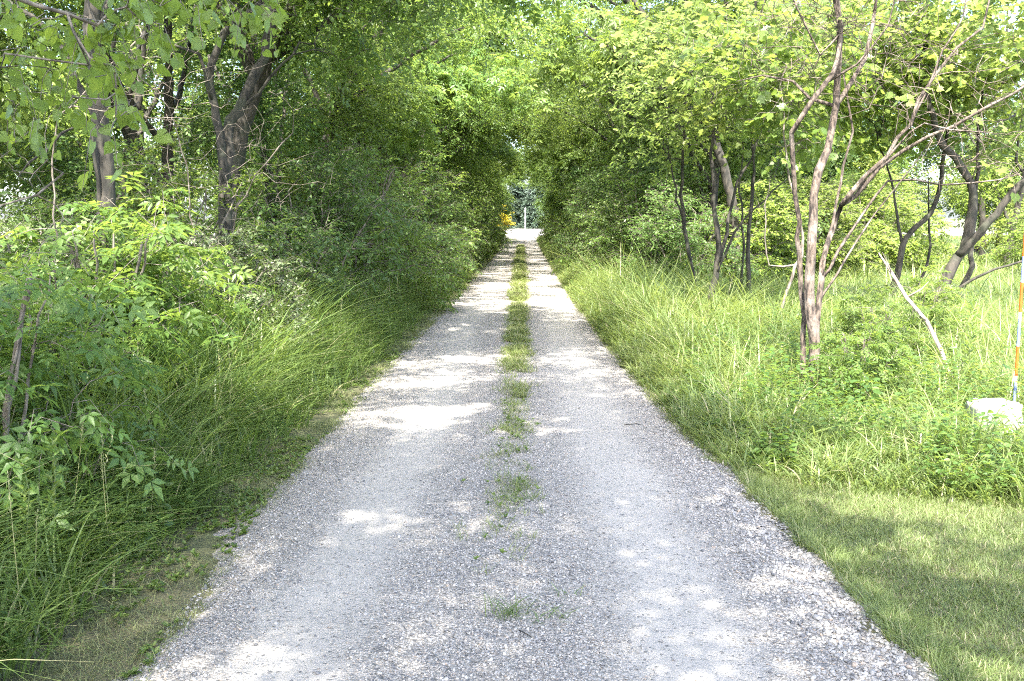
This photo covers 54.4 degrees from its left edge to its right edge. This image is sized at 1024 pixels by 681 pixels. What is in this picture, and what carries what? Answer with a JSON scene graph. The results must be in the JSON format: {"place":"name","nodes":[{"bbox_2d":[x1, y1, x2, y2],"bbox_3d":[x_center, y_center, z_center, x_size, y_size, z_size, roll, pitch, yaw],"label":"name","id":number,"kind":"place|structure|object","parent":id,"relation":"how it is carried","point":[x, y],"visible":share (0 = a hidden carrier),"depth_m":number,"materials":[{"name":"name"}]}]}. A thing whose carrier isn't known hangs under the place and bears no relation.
{"place":"outdoors","nodes":[
{"label":"outdoors","id":0,"kind":"place"},
{"bbox_2d":[0,151,503,680],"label":"tall grass","id":1,"kind":"structure","parent":0,"point":[284,385],"depth_m":6.28,"materials":[{"name":"green plant"}]},
{"bbox_2d":[441,244,581,618],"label":"grass","id":2,"kind":"structure","parent":0,"point":[517,309],"depth_m":11.10,"materials":[{"name":"green plant"}]},
{"bbox_2d":[0,218,1023,680],"bbox_3d":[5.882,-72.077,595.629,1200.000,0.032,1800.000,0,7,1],"label":"ground","id":3,"kind":"structure","parent":0,"point":[200,542],"depth_m":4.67,"materials":[{"name":"green plant"}]},
{"bbox_2d":[11,455,41,565],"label":"tall weed","id":4,"kind":"object","parent":3,"relation":"on","point":[25,491],"visible":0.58,"depth_m":4.46,"materials":[{"name":"green plant"}]},
{"bbox_2d":[0,29,76,187],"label":"aspen tree","id":5,"kind":"object","parent":3,"relation":"on","point":[25,115],"visible":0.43,"depth_m":12.08,"materials":[{"name":"green plant"}]},
{"bbox_2d":[0,188,78,276],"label":"honeysuckle shrub","id":6,"kind":"object","parent":3,"relation":"on","point":[31,212],"visible":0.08,"depth_m":11.87,"materials":[{"name":"green plant"}]},
{"bbox_2d":[37,433,71,563],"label":"tall weed","id":7,"kind":"object","parent":3,"relation":"on","point":[54,487],"visible":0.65,"depth_m":4.53,"materials":[{"name":"green plant"}]},
{"bbox_2d":[0,0,119,173],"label":"ash tree","id":8,"kind":"object","parent":3,"relation":"on","point":[32,10],"visible":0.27,"depth_m":12.10,"materials":[{"name":"green plant"}]},
{"bbox_2d":[0,99,127,261],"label":"dead branch","id":9,"kind":"object","parent":3,"relation":"on","point":[42,189],"visible":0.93,"depth_m":5.59,"materials":[{"name":"wood"}]},
{"bbox_2d":[0,272,145,429],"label":"bramble bush","id":10,"kind":"object","parent":3,"relation":"on","point":[45,313],"visible":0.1,"depth_m":6.39,"materials":[{"name":"green plant"}]},
{"bbox_2d":[0,189,178,332],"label":"dogwood shrub","id":11,"kind":"object","parent":3,"relation":"on","point":[12,249],"visible":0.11,"depth_m":8.20,"materials":[{"name":"green plant"}]},
{"bbox_2d":[0,254,198,538],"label":"box elder sapling","id":12,"kind":"object","parent":3,"relation":"on","point":[13,360],"visible":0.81,"depth_m":5.15,"materials":[{"name":"green plant"}]},
{"bbox_2d":[16,170,208,293],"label":"honeysuckle shrub","id":13,"kind":"object","parent":3,"relation":"on","point":[70,178],"visible":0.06,"depth_m":13.33,"materials":[{"name":"green plant"}]},
{"bbox_2d":[0,2,240,229],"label":"aspen tree","id":14,"kind":"object","parent":3,"relation":"on","point":[51,124],"visible":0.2,"depth_m":19.28,"materials":[{"name":"green plant"}]},
{"bbox_2d":[1,14,242,262],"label":"elm tree","id":15,"kind":"object","parent":3,"relation":"on","point":[116,135],"visible":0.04,"depth_m":21.29,"materials":[{"name":"green plant"}]},
{"bbox_2d":[2,275,243,403],"bbox_3d":[-3.167,0.146,8.056,2.179,1.447,2.340,-4,8,-29],"label":"bramble bush","id":16,"kind":"object","parent":3,"relation":"on","point":[186,300],"visible":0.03,"depth_m":8.06,"materials":[{"name":"green plant"}]},
{"bbox_2d":[0,171,247,411],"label":"box elder sapling","id":17,"kind":"object","parent":3,"relation":"on","point":[145,255],"visible":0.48,"depth_m":7.42,"materials":[{"name":"green plant"}]},
{"bbox_2d":[0,0,248,277],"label":"old tree","id":18,"kind":"object","parent":3,"relation":"on","point":[104,168],"visible":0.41,"depth_m":8.65,"materials":[{"name":"brown plant"}]},
{"bbox_2d":[37,1,221,350],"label":"dead branch","id":19,"kind":"object","parent":3,"relation":"on","point":[97,127],"visible":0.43,"depth_m":7.15,"materials":[{"name":"wood"}]},
{"bbox_2d":[0,0,288,191],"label":"linden tree","id":20,"kind":"object","parent":3,"relation":"on","point":[101,71],"visible":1,"depth_m":4.24,"materials":[{"name":"green plant"}]},
{"bbox_2d":[51,208,277,378],"bbox_3d":[-3.201,-0.186,9.109,1.973,2.043,2.047,6,9,38],"label":"box elder sapling","id":21,"kind":"object","parent":3,"relation":"on","point":[200,295],"visible":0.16,"depth_m":9.00,"materials":[{"name":"green plant"}]},
{"bbox_2d":[0,0,350,289],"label":"elm tree","id":22,"kind":"object","parent":3,"relation":"on","point":[66,163],"visible":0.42,"depth_m":14.27,"materials":[{"name":"green plant"}]},
{"bbox_2d":[25,132,326,333],"bbox_3d":[-3.728,-0.909,11.287,3.439,2.863,3.177,4,8,31],"label":"honeysuckle shrub","id":23,"kind":"object","parent":3,"relation":"on","point":[149,169],"visible":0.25,"depth_m":10.96,"materials":[{"name":"green plant"}]},
{"bbox_2d":[38,11,313,305],"bbox_3d":[-3.210,-1.515,9.278,2.176,4.128,2.198,-5,9,-37],"label":"tree","id":24,"kind":"object","parent":3,"relation":"on","point":[155,89],"visible":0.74,"depth_m":9.42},
{"bbox_2d":[2,277,398,637],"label":"seeding grass","id":25,"kind":"structure","parent":3,"relation":"on","point":[11,502],"depth_m":5.03,"materials":[{"name":"green plant"}]},
{"bbox_2d":[0,268,429,661],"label":"undergrowth","id":26,"kind":"object","parent":3,"relation":"on","point":[85,493],"visible":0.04,"depth_m":5.50,"materials":[{"name":"green plant"}]},
{"bbox_2d":[121,213,319,356],"bbox_3d":[-3.007,-0.306,10.184,2.191,1.985,2.196,-5,9,-36],"label":"variegated shrub","id":27,"kind":"object","parent":3,"relation":"on","point":[278,265],"visible":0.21,"depth_m":10.20,"materials":[{"name":"green plant"}]},
{"bbox_2d":[155,26,321,216],"bbox_3d":[-8.415,-8.719,33.106,7.238,12.724,7.210,-3,8,-22],"label":"maple tree","id":28,"kind":"object","parent":3,"relation":"on","point":[204,88],"visible":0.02,"depth_m":33.22,"materials":[{"name":"green plant"}]},
{"bbox_2d":[129,59,370,271],"bbox_3d":[-2.717,-1.228,10.352,2.482,3.293,1.499,1,7,8],"label":"tree","id":29,"kind":"object","parent":3,"relation":"on","point":[236,207],"visible":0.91,"depth_m":10.33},
{"bbox_2d":[119,0,439,267],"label":"maple tree","id":30,"kind":"object","parent":3,"relation":"on","point":[353,116],"visible":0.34,"depth_m":16.85,"materials":[{"name":"green plant"}]},
{"bbox_2d":[206,196,392,324],"bbox_3d":[-2.947,-0.738,12.658,2.495,2.203,2.593,3,8,24],"label":"dogwood shrub","id":31,"kind":"object","parent":3,"relation":"on","point":[340,250],"visible":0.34,"depth_m":12.43,"materials":[{"name":"green plant"}]},
{"bbox_2d":[61,335,540,678],"bbox_3d":[-0.937,0.652,8.297,2.358,0.074,11.942,0,7,1],"label":"ground cover","id":32,"kind":"object","parent":3,"relation":"on","point":[213,514],"visible":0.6,"depth_m":5.61,"materials":[{"name":"green plant"}]},
{"bbox_2d":[195,132,424,319],"bbox_3d":[-3.033,-1.443,14.482,3.727,3.203,3.530,2,7,16],"label":"honeysuckle shrub","id":33,"kind":"object","parent":3,"relation":"on","point":[334,210],"visible":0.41,"depth_m":14.35,"materials":[{"name":"green plant"}]},
{"bbox_2d":[198,0,467,253],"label":"ash tree","id":34,"kind":"object","parent":3,"relation":"on","point":[415,103],"visible":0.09,"depth_m":21.08,"materials":[{"name":"green plant"}]},
{"bbox_2d":[142,0,535,298],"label":"old tree","id":35,"kind":"object","parent":3,"relation":"on","point":[232,117],"visible":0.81,"depth_m":11.20,"materials":[{"name":"green plant"}]},
{"bbox_2d":[245,120,475,313],"bbox_3d":[-2.614,-1.948,17.081,4.013,3.617,4.344,1,7,9],"label":"honeysuckle shrub","id":36,"kind":"object","parent":3,"relation":"on","point":[412,233],"visible":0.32,"depth_m":17.12,"materials":[{"name":"green plant"}]},
{"bbox_2d":[145,0,596,270],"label":"ash tree","id":37,"kind":"object","parent":3,"relation":"on","point":[242,122],"visible":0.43,"depth_m":13.42,"materials":[{"name":"green plant"}]},
{"bbox_2d":[186,0,573,273],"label":"maple tree","id":38,"kind":"object","parent":3,"relation":"on","point":[482,23],"visible":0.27,"depth_m":17.71,"materials":[{"name":"green plant"}]},
{"bbox_2d":[292,27,472,258],"bbox_3d":[-3.500,-5.342,24.585,5.257,8.206,6.764,-1,7,-7],"label":"elm tree","id":39,"kind":"object","parent":3,"relation":"on","point":[403,157],"visible":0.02,"depth_m":25.46,"materials":[{"name":"green plant"}]},
{"bbox_2d":[315,139,478,296],"bbox_3d":[-2.646,-2.246,20.009,4.052,3.481,3.836,0,7,2],"label":"honeysuckle shrub","id":40,"kind":"object","parent":3,"relation":"on","point":[440,237],"visible":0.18,"depth_m":19.60,"materials":[{"name":"green plant"}]},
{"bbox_2d":[305,19,501,232],"bbox_3d":[-4.022,-6.959,28.930,6.973,10.301,6.743,2,7,12],"label":"maple tree","id":41,"kind":"object","parent":3,"relation":"on","point":[457,190],"visible":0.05,"depth_m":30.02,"materials":[{"name":"green plant"}]},
{"bbox_2d":[325,150,484,289],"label":"honeysuckle shrub","id":42,"kind":"object","parent":3,"relation":"on","point":[443,203],"visible":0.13,"depth_m":22.54,"materials":[{"name":"green plant"}]},
{"bbox_2d":[280,1,552,182],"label":"ash tree","id":43,"kind":"object","parent":3,"relation":"on","point":[472,82],"visible":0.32,"depth_m":23.11,"materials":[{"name":"green plant"}]},
{"bbox_2d":[374,158,491,273],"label":"honeysuckle shrub","id":44,"kind":"object","parent":3,"relation":"on","point":[453,218],"visible":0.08,"depth_m":27.75,"materials":[{"name":"green plant"}]},
{"bbox_2d":[379,170,489,280],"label":"dogwood shrub","id":45,"kind":"object","parent":3,"relation":"on","point":[447,210],"visible":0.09,"depth_m":25.00,"materials":[{"name":"green plant"}]},
{"bbox_2d":[313,0,590,166],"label":"ash tree","id":46,"kind":"object","parent":3,"relation":"on","point":[515,36],"visible":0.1,"depth_m":30.47,"materials":[{"name":"green plant"}]},
{"bbox_2d":[406,167,497,259],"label":"honeysuckle shrub","id":47,"kind":"object","parent":3,"relation":"on","point":[474,212],"visible":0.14,"depth_m":30.87,"materials":[{"name":"green plant"}]},
{"bbox_2d":[399,56,508,200],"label":"maple tree","id":48,"kind":"object","parent":3,"relation":"on","point":[474,166],"visible":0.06,"depth_m":38.55,"materials":[{"name":"green plant"}]},
{"bbox_2d":[401,6,544,179],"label":"maple tree","id":49,"kind":"object","parent":3,"relation":"on","point":[474,111],"visible":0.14,"depth_m":28.55,"materials":[{"name":"green plant"}]},
{"bbox_2d":[415,49,547,186],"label":"ash tree","id":50,"kind":"object","parent":3,"relation":"on","point":[502,129],"visible":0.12,"depth_m":32.19,"materials":[{"name":"green plant"}]},
{"bbox_2d":[440,134,527,182],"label":"ash tree","id":51,"kind":"object","parent":3,"relation":"on","point":[503,150],"visible":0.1,"depth_m":43.09,"materials":[{"name":"green plant"}]},
{"bbox_2d":[456,183,518,252],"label":"honeysuckle shrub","id":52,"kind":"object","parent":3,"relation":"on","point":[503,236],"visible":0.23,"depth_m":48.05,"materials":[{"name":"green plant"}]},
{"bbox_2d":[507,178,533,228],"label":"spruce tree","id":53,"kind":"object","parent":3,"relation":"on","point":[520,193],"visible":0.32,"depth_m":147.39,"materials":[{"name":"green plant"}]},
{"bbox_2d":[518,180,547,228],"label":"spruce tree","id":54,"kind":"object","parent":3,"relation":"on","point":[530,212],"visible":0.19,"depth_m":144.43,"materials":[{"name":"green plant"}]},
{"bbox_2d":[512,106,606,185],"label":"ash tree","id":55,"kind":"object","parent":3,"relation":"on","point":[540,156],"visible":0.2,"depth_m":45.66,"materials":[{"name":"green plant"}]},
{"bbox_2d":[535,93,594,227],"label":"ash tree","id":56,"kind":"object","parent":3,"relation":"on","point":[556,206],"visible":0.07,"depth_m":48.19,"materials":[{"name":"green plant"}]},
{"bbox_2d":[478,0,666,190],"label":"maple tree","id":57,"kind":"object","parent":3,"relation":"on","point":[569,8],"visible":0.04,"depth_m":35.58,"materials":[{"name":"green plant"}]},
{"bbox_2d":[515,61,654,183],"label":"ash tree","id":58,"kind":"object","parent":3,"relation":"on","point":[546,141],"visible":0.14,"depth_m":35.15,"materials":[{"name":"green plant"}]},
{"bbox_2d":[440,0,738,254],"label":"maple tree","id":59,"kind":"object","parent":3,"relation":"on","point":[612,2],"visible":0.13,"depth_m":25.71,"materials":[{"name":"green plant"}]},
{"bbox_2d":[537,5,647,214],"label":"maple tree","id":60,"kind":"object","parent":3,"relation":"on","point":[559,191],"visible":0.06,"depth_m":38.49,"materials":[{"name":"green plant"}]},
{"bbox_2d":[506,27,679,194],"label":"maple tree","id":61,"kind":"object","parent":3,"relation":"on","point":[547,118],"visible":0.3,"depth_m":31.22,"materials":[{"name":"green plant"}]},
{"bbox_2d":[553,189,669,266],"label":"dogwood shrub","id":62,"kind":"object","parent":3,"relation":"on","point":[566,239],"visible":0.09,"depth_m":31.79,"materials":[{"name":"green plant"}]},
{"bbox_2d":[562,170,667,261],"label":"honeysuckle shrub","id":63,"kind":"object","parent":3,"relation":"on","point":[579,221],"visible":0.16,"depth_m":28.58,"materials":[{"name":"green plant"}]},
{"bbox_2d":[503,0,747,265],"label":"maple tree","id":64,"kind":"object","parent":3,"relation":"on","point":[569,95],"visible":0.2,"depth_m":26.75,"materials":[{"name":"green plant"}]},
{"bbox_2d":[572,180,685,268],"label":"dogwood shrub","id":65,"kind":"object","parent":3,"relation":"on","point":[618,225],"visible":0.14,"depth_m":25.92,"materials":[{"name":"green plant"}]},
{"bbox_2d":[565,2,696,249],"bbox_3d":[4.757,-6.546,32.761,5.507,8.596,7.086,4,8,28],"label":"elm tree","id":66,"kind":"object","parent":3,"relation":"on","point":[575,170],"visible":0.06,"depth_m":31.93,"materials":[{"name":"green plant"}]},
{"bbox_2d":[550,153,729,281],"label":"honeysuckle shrub","id":67,"kind":"object","parent":3,"relation":"on","point":[619,183],"visible":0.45,"depth_m":23.07,"materials":[{"name":"green plant"}]},
{"bbox_2d":[507,0,832,279],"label":"ash tree","id":68,"kind":"object","parent":3,"relation":"on","point":[559,64],"visible":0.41,"depth_m":20.57,"materials":[{"name":"green plant"}]},
{"bbox_2d":[579,0,787,238],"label":"maple tree","id":69,"kind":"object","parent":3,"relation":"on","point":[609,152],"visible":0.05,"depth_m":28.25,"materials":[{"name":"green plant"}]},
{"bbox_2d":[612,174,762,283],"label":"honeysuckle shrub","id":70,"kind":"object","parent":3,"relation":"on","point":[675,237],"visible":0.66,"depth_m":19.95,"materials":[{"name":"green plant"}]},
{"bbox_2d":[580,6,806,285],"bbox_3d":[2.930,-2.807,16.278,3.563,5.070,3.605,0,7,1],"label":"understory tree","id":71,"kind":"object","parent":3,"relation":"on","point":[681,156],"visible":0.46,"depth_m":16.16,"materials":[{"name":"green plant"}]},
{"bbox_2d":[571,0,841,282],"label":"elm tree","id":72,"kind":"object","parent":3,"relation":"on","point":[733,167],"visible":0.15,"depth_m":23.01,"materials":[{"name":"green plant"}]},
{"bbox_2d":[599,0,869,302],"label":"understory tree","id":73,"kind":"object","parent":3,"relation":"on","point":[675,23],"visible":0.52,"depth_m":14.42,"materials":[{"name":"green plant"}]},
{"bbox_2d":[673,178,825,283],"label":"bright shrub","id":74,"kind":"object","parent":3,"relation":"on","point":[772,229],"visible":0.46,"depth_m":21.19,"materials":[{"name":"green plant"}]},
{"bbox_2d":[626,0,892,245],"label":"ash tree","id":75,"kind":"object","parent":3,"relation":"on","point":[772,177],"visible":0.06,"depth_m":24.74,"materials":[{"name":"green plant"}]},
{"bbox_2d":[535,219,1023,507],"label":"meadow grass","id":76,"kind":"structure","parent":3,"relation":"on","point":[891,461],"depth_m":9.72,"materials":[{"name":"green plant"}]},
{"bbox_2d":[878,252,965,385],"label":"fallen branch","id":77,"kind":"object","parent":76,"relation":"on","point":[922,316],"visible":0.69,"depth_m":9.26,"materials":[{"name":"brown wood"}]},
{"bbox_2d":[672,0,902,320],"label":"understory tree","id":78,"kind":"object","parent":3,"relation":"on","point":[801,135],"visible":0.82,"depth_m":12.80,"materials":[{"name":"green plant"}]},
{"bbox_2d":[601,273,1023,439],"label":"seeding grass","id":79,"kind":"structure","parent":3,"relation":"on","point":[745,382],"depth_m":8.60,"materials":[{"name":"green plant"}]},
{"bbox_2d":[603,279,1023,492],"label":"undergrowth","id":80,"kind":"object","parent":3,"relation":"on","point":[876,390],"visible":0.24,"depth_m":7.64,"materials":[{"name":"green plant"}]},
{"bbox_2d":[743,171,902,280],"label":"bright shrub","id":81,"kind":"object","parent":3,"relation":"on","point":[855,254],"visible":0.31,"depth_m":23.47,"materials":[{"name":"green plant"}]},
{"bbox_2d":[765,0,889,257],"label":"elm tree","id":82,"kind":"object","parent":3,"relation":"on","point":[840,160],"visible":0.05,"depth_m":29.48,"materials":[{"name":"green plant"}]},
{"bbox_2d":[798,313,916,407],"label":"box elder sapling","id":83,"kind":"object","parent":3,"relation":"on","point":[882,347],"visible":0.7,"depth_m":8.55,"materials":[{"name":"green plant"}]},
{"bbox_2d":[806,103,918,234],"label":"aspen tree","id":84,"kind":"object","parent":3,"relation":"on","point":[873,161],"visible":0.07,"depth_m":29.87,"materials":[{"name":"green plant"}]},
{"bbox_2d":[703,443,1023,680],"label":"lawn","id":85,"kind":"structure","parent":3,"relation":"on","point":[894,620],"depth_m":4.92,"materials":[{"name":"green plant"}]},
{"bbox_2d":[722,0,1023,401],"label":"sumac tree","id":86,"kind":"object","parent":3,"relation":"on","point":[810,311],"visible":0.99,"depth_m":8.78,"materials":[{"name":"green plant"}]},
{"bbox_2d":[821,283,936,378],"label":"box elder sapling","id":87,"kind":"object","parent":3,"relation":"on","point":[888,313],"visible":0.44,"depth_m":9.89,"materials":[{"name":"green plant"}]},
{"bbox_2d":[799,0,963,191],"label":"maple tree","id":88,"kind":"object","parent":3,"relation":"on","point":[902,165],"visible":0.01,"depth_m":32.80,"materials":[{"name":"green plant"}]},
{"bbox_2d":[743,0,1023,301],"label":"understory tree","id":89,"kind":"object","parent":3,"relation":"on","point":[886,140],"visible":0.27,"depth_m":15.86,"materials":[{"name":"green plant"}]},
{"bbox_2d":[819,167,954,264],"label":"honeysuckle shrub","id":90,"kind":"object","parent":3,"relation":"on","point":[914,191],"visible":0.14,"depth_m":28.61,"materials":[{"name":"green plant"}]},
{"bbox_2d":[817,169,964,274],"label":"bright shrub","id":91,"kind":"object","parent":3,"relation":"on","point":[888,250],"visible":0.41,"depth_m":26.27,"materials":[{"name":"green plant"}]},
{"bbox_2d":[781,0,1023,303],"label":"understory tree","id":92,"kind":"object","parent":3,"relation":"on","point":[971,238],"visible":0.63,"depth_m":14.96,"materials":[{"name":"green plant"}]},
{"bbox_2d":[865,104,947,226],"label":"aspen tree","id":93,"kind":"object","parent":3,"relation":"on","point":[928,162],"visible":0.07,"depth_m":38.22,"materials":[{"name":"green plant"}]},
{"bbox_2d":[873,265,980,346],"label":"box elder sapling","id":94,"kind":"object","parent":3,"relation":"on","point":[932,297],"visible":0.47,"depth_m":11.38,"materials":[{"name":"green plant"}]},
{"bbox_2d":[896,0,1023,260],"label":"ash tree","id":95,"kind":"object","parent":3,"relation":"on","point":[982,218],"visible":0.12,"depth_m":36.57,"materials":[{"name":"green plant"}]},
{"bbox_2d":[917,50,1023,272],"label":"aspen tree","id":96,"kind":"object","parent":3,"relation":"on","point":[995,198],"visible":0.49,"depth_m":29.52,"materials":[{"name":"green plant"}]},
{"bbox_2d":[917,66,1023,255],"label":"maple tree","id":97,"kind":"object","parent":3,"relation":"on","point":[941,198],"visible":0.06,"depth_m":41.89,"materials":[{"name":"green plant"}]},
{"bbox_2d":[965,398,1022,437],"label":"boulder","id":98,"kind":"object","parent":3,"relation":"on","point":[991,404],"visible":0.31,"depth_m":7.26,"materials":[{"name":"stone"}]},
{"bbox_2d":[974,193,1023,258],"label":"bright shrub","id":99,"kind":"object","parent":3,"relation":"on","point":[989,234],"visible":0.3,"depth_m":34.66,"materials":[{"name":"green plant"}]},
{"bbox_2d":[979,209,1023,270],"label":"bright shrub","id":100,"kind":"object","parent":3,"relation":"on","point":[1016,251],"visible":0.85,"depth_m":27.18,"materials":[{"name":"green plant"}]},
{"bbox_2d":[1013,236,1023,401],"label":"marker stake","id":101,"kind":"object","parent":3,"relation":"on","point":[1019,327],"visible":0.9,"depth_m":7.60,"materials":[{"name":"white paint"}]},
{"bbox_2d":[0,0,1023,218],"label":"sky","id":102,"kind":"structure","parent":0,"point":[1012,15],"materials":[{"name":"white"}]},
{"bbox_2d":[112,229,954,680],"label":"gravel road","id":103,"kind":"structure","parent":0,"point":[678,633],"depth_m":5.07,"materials":[{"name":"grey gravel"}]},
{"bbox_2d":[671,234,1021,270],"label":"field grass","id":104,"kind":"structure","parent":0,"point":[956,241],"depth_m":40.09,"materials":[{"name":"plant"}]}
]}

